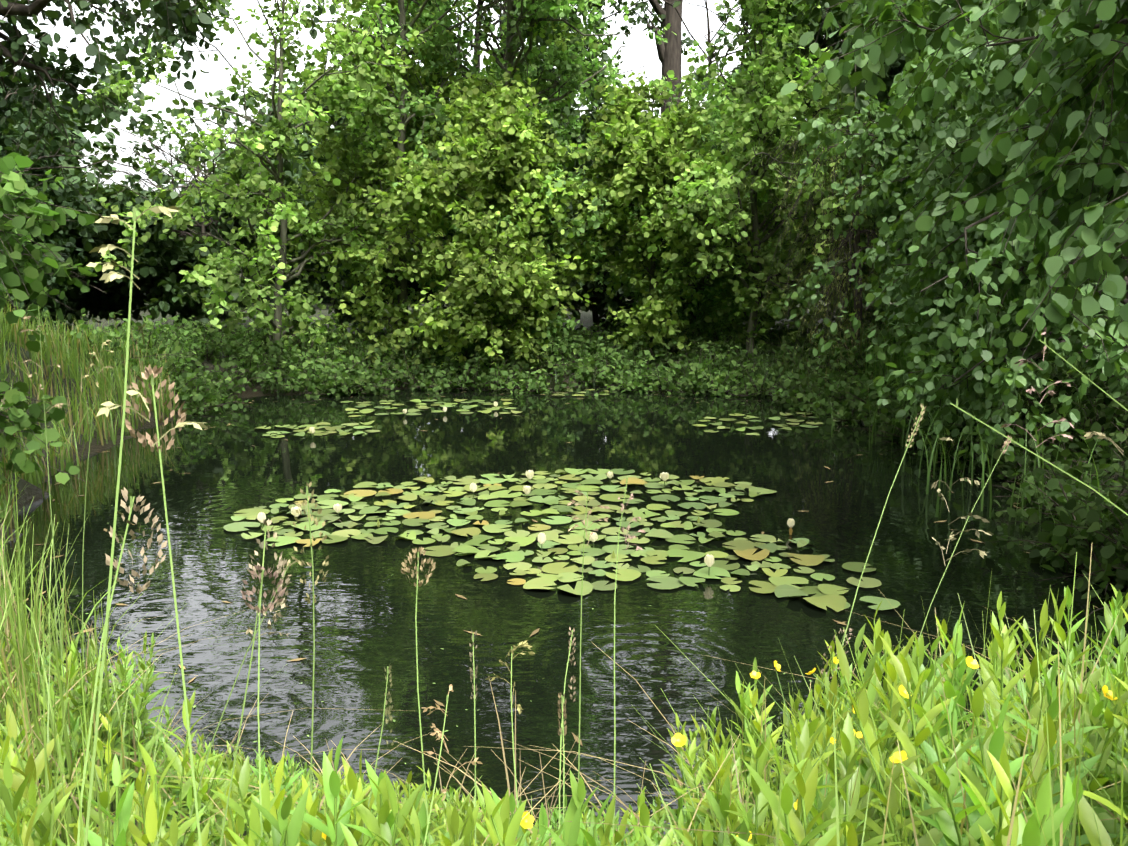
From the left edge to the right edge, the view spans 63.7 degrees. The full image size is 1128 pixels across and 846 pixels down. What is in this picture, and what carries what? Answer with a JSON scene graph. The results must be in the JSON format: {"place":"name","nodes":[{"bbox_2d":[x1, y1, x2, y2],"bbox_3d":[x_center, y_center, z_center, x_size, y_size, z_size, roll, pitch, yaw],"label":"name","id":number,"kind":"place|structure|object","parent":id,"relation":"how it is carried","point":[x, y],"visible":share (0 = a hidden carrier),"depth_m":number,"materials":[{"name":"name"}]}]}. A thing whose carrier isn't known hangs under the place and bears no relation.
{"place":"outdoors","nodes":[
{"label":"outdoors","id":0,"kind":"place"},
{"bbox_2d":[0,0,337,180],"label":"oak","id":1,"kind":"object","parent":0,"point":[176,13],"depth_m":7.90,"materials":[{"name":"green plant"}]},
{"bbox_2d":[0,0,874,192],"label":"sky","id":2,"kind":"structure","parent":0,"point":[641,52],"materials":[{"name":"white"}]},
{"bbox_2d":[338,0,605,136],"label":"tree","id":3,"kind":"object","parent":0,"point":[538,37],"depth_m":20.81,"materials":[{"name":"green plant"}]},
{"bbox_2d":[0,386,1127,837],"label":"pond water","id":4,"kind":"structure","parent":0,"point":[220,468],"depth_m":5.56,"materials":[{"name":"black liquid"}]},
{"bbox_2d":[257,402,839,574],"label":"water lily flowers","id":5,"kind":"object","parent":4,"relation":"in","point":[664,477],"visible":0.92,"depth_m":6.91,"materials":[{"name":"white plant"}]},
{"bbox_2d":[2,390,1103,803],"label":"fallen leaves","id":6,"kind":"object","parent":4,"relation":"on","point":[576,738],"visible":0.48,"depth_m":5.26,"materials":[{"name":"plant"}]},
{"bbox_2d":[223,388,900,611],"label":"lily pads","id":7,"kind":"object","parent":4,"relation":"on","point":[828,595],"visible":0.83,"depth_m":6.71,"materials":[{"name":"green plant"}]},
{"bbox_2d":[0,290,1127,845],"bbox_3d":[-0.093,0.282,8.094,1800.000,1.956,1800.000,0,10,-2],"label":"ground","id":8,"kind":"structure","parent":0,"point":[28,494],"depth_m":10.70,"materials":[{"name":"green plant"}]},
{"bbox_2d":[0,152,112,518],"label":"shrub","id":9,"kind":"object","parent":8,"relation":"on","point":[31,270],"depth_m":6.41,"materials":[{"name":"green plant"}]},
{"bbox_2d":[0,63,133,317],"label":"tree","id":10,"kind":"object","parent":8,"relation":"on","point":[125,109],"depth_m":19.63,"materials":[{"name":"green plant"}]},
{"bbox_2d":[35,89,107,174],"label":"tree","id":11,"kind":"object","parent":8,"relation":"on","point":[94,169],"depth_m":31.64,"materials":[{"name":"green plant"}]},
{"bbox_2d":[0,45,167,319],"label":"dark tree","id":12,"kind":"object","parent":8,"relation":"on","point":[67,192],"depth_m":14.57,"materials":[{"name":"green plant"}]},
{"bbox_2d":[0,90,179,335],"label":"tree","id":13,"kind":"object","parent":8,"relation":"on","point":[70,292],"depth_m":17.95,"materials":[{"name":"green plant"}]},
{"bbox_2d":[45,110,176,332],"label":"tree","id":14,"kind":"object","parent":8,"relation":"on","point":[83,300],"depth_m":20.64,"materials":[{"name":"green plant"}]},
{"bbox_2d":[108,68,226,193],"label":"tree","id":15,"kind":"object","parent":8,"relation":"on","point":[172,147],"depth_m":37.60,"materials":[{"name":"green plant"}]},
{"bbox_2d":[59,61,343,331],"bbox_3d":[-8.525,-4.935,21.398,8.933,6.635,5.816,-10,14,-46],"label":"tree","id":16,"kind":"object","parent":8,"relation":"on","point":[115,299],"depth_m":20.10,"materials":[{"name":"green plant"}]},
{"bbox_2d":[124,106,289,296],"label":"tree","id":17,"kind":"object","parent":8,"relation":"on","point":[162,140],"depth_m":23.97,"materials":[{"name":"green plant"}]},
{"bbox_2d":[53,86,395,330],"bbox_3d":[-7.360,-4.212,18.545,6.326,5.579,5.579,-9,13,-43],"label":"tree","id":18,"kind":"object","parent":8,"relation":"on","point":[154,250],"depth_m":17.98,"materials":[{"name":"green plant"}]},
{"bbox_2d":[68,0,429,367],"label":"alder","id":19,"kind":"object","parent":8,"relation":"on","point":[353,87],"depth_m":14.31,"materials":[{"name":"green plant"}]},
{"bbox_2d":[165,62,418,333],"bbox_3d":[-5.643,-5.355,21.783,5.888,6.790,6.701,0,10,-2],"label":"tree","id":20,"kind":"object","parent":8,"relation":"on","point":[233,98],"depth_m":21.40,"materials":[{"name":"green plant"}]},
{"bbox_2d":[289,125,444,308],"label":"tree","id":21,"kind":"object","parent":8,"relation":"on","point":[317,290],"depth_m":36.76,"materials":[{"name":"green plant"}]},
{"bbox_2d":[273,0,601,368],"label":"alder","id":22,"kind":"object","parent":8,"relation":"on","point":[329,192],"depth_m":15.54,"materials":[{"name":"green plant"}]},
{"bbox_2d":[349,0,585,320],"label":"alder","id":23,"kind":"object","parent":8,"relation":"on","point":[443,8],"depth_m":18.32,"materials":[{"name":"green plant"}]},
{"bbox_2d":[102,211,863,303],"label":"distant woodland","id":24,"kind":"object","parent":8,"relation":"on","point":[413,285],"depth_m":46.90,"materials":[{"name":"green plant"}]},
{"bbox_2d":[381,67,595,383],"bbox_3d":[-1.194,-3.054,14.839,3.558,5.338,3.801,0,10,-2],"label":"alder","id":25,"kind":"object","parent":8,"relation":"on","point":[518,143],"depth_m":14.31,"materials":[{"name":"green plant"}]},
{"bbox_2d":[325,0,675,368],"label":"alder","id":26,"kind":"object","parent":8,"relation":"on","point":[565,61],"depth_m":15.51,"materials":[{"name":"green plant"}]},
{"bbox_2d":[353,0,649,325],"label":"tree","id":27,"kind":"object","parent":8,"relation":"on","point":[605,56],"depth_m":20.84,"materials":[{"name":"green plant"}]},
{"bbox_2d":[0,206,1127,845],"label":"meadow stems","id":28,"kind":"object","parent":8,"relation":"on","point":[878,782],"visible":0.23,"depth_m":1.50,"materials":[{"name":"green plant"}]},
{"bbox_2d":[0,206,1105,800],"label":"grass seed heads","id":29,"kind":"object","parent":28,"relation":"on","point":[110,276],"depth_m":1.29,"materials":[{"name":"beige plant"}]},
{"bbox_2d":[322,656,1116,840],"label":"buttercup flowers","id":30,"kind":"object","parent":28,"relation":"attached to","point":[677,740],"visible":0.65,"depth_m":1.62,"materials":[{"name":"yellow plant"}]},
{"bbox_2d":[0,583,1127,845],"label":"leafy bank plants","id":31,"kind":"object","parent":8,"relation":"on","point":[298,821],"visible":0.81,"depth_m":1.52,"materials":[{"name":"green plant"}]},
{"bbox_2d":[0,472,1127,845],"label":"meadow grass","id":32,"kind":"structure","parent":8,"relation":"on","point":[24,672],"depth_m":1.98,"materials":[{"name":"green plant"}]},
{"bbox_2d":[9,303,1127,639],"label":"undergrowth","id":33,"kind":"object","parent":8,"relation":"on","point":[1057,533],"depth_m":13.53,"materials":[{"name":"green plant"}]},
{"bbox_2d":[481,19,688,319],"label":"tree","id":34,"kind":"object","parent":8,"relation":"on","point":[599,101],"depth_m":29.63,"materials":[{"name":"green plant"}]},
{"bbox_2d":[485,35,763,331],"bbox_3d":[0.798,-5.067,20.563,6.336,6.739,7.460,0,10,-2],"label":"tree","id":35,"kind":"object","parent":8,"relation":"on","point":[604,301],"depth_m":20.12,"materials":[{"name":"green plant"}]},
{"bbox_2d":[601,0,682,113],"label":"tall ash","id":36,"kind":"object","parent":8,"relation":"on","point":[669,54],"depth_m":23.50},
{"bbox_2d":[544,71,774,355],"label":"alder","id":37,"kind":"object","parent":8,"relation":"on","point":[631,142],"depth_m":15.02,"materials":[{"name":"green plant"}]},
{"bbox_2d":[554,109,799,308],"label":"tree","id":38,"kind":"object","parent":8,"relation":"on","point":[588,163],"depth_m":20.45,"materials":[{"name":"green plant"}]},
{"bbox_2d":[586,56,817,335],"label":"alder","id":39,"kind":"object","parent":8,"relation":"on","point":[708,292],"depth_m":17.99,"materials":[{"name":"green plant"}]},
{"bbox_2d":[581,0,851,253],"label":"tree","id":40,"kind":"object","parent":8,"relation":"on","point":[688,39],"depth_m":22.37,"materials":[{"name":"green plant"}]},
{"bbox_2d":[628,0,892,361],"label":"alder","id":41,"kind":"object","parent":8,"relation":"on","point":[723,193],"depth_m":14.30,"materials":[{"name":"green plant"}]},
{"bbox_2d":[590,0,935,326],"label":"tree","id":42,"kind":"object","parent":8,"relation":"on","point":[833,39],"depth_m":18.83,"materials":[{"name":"green plant"}]},
{"bbox_2d":[729,96,923,378],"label":"willow","id":43,"kind":"object","parent":8,"relation":"on","point":[858,306],"depth_m":13.79,"materials":[{"name":"green plant"}]},
{"bbox_2d":[719,25,963,331],"bbox_3d":[4.917,-3.819,15.959,5.502,5.911,3.873,8,12,39],"label":"alder","id":44,"kind":"object","parent":8,"relation":"on","point":[833,113],"depth_m":15.67,"materials":[{"name":"green plant"}]},
{"bbox_2d":[730,22,954,321],"bbox_3d":[8.932,-9.874,26.095,10.754,14.292,10.400,0,10,-2],"label":"tree","id":45,"kind":"object","parent":8,"relation":"on","point":[737,68],"depth_m":23.26,"materials":[{"name":"green plant"}]},
{"bbox_2d":[750,0,1010,271],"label":"tree","id":46,"kind":"object","parent":8,"relation":"on","point":[846,87],"depth_m":12.57,"materials":[{"name":"green plant"}]},
{"bbox_2d":[770,13,1087,386],"bbox_3d":[4.746,-2.468,11.070,4.290,4.893,3.614,0,10,-2],"label":"tree","id":47,"kind":"object","parent":8,"relation":"on","point":[898,166],"depth_m":10.88,"materials":[{"name":"green plant"}]},
{"bbox_2d":[812,0,1127,480],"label":"tree","id":48,"kind":"object","parent":8,"relation":"on","point":[1005,379],"depth_m":8.39,"materials":[{"name":"green plant"}]},
{"bbox_2d":[940,3,1127,328],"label":"alder","id":49,"kind":"object","parent":8,"relation":"on","point":[980,5],"depth_m":13.24,"materials":[{"name":"green plant"}]},
{"bbox_2d":[780,0,1127,375],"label":"tree","id":50,"kind":"object","parent":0,"point":[1066,219],"depth_m":4.37,"materials":[{"name":"green plant"}]},
{"bbox_2d":[884,49,1127,257],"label":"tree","id":51,"kind":"object","parent":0,"point":[887,103],"depth_m":14.48,"materials":[{"name":"green plant"}]}
]}

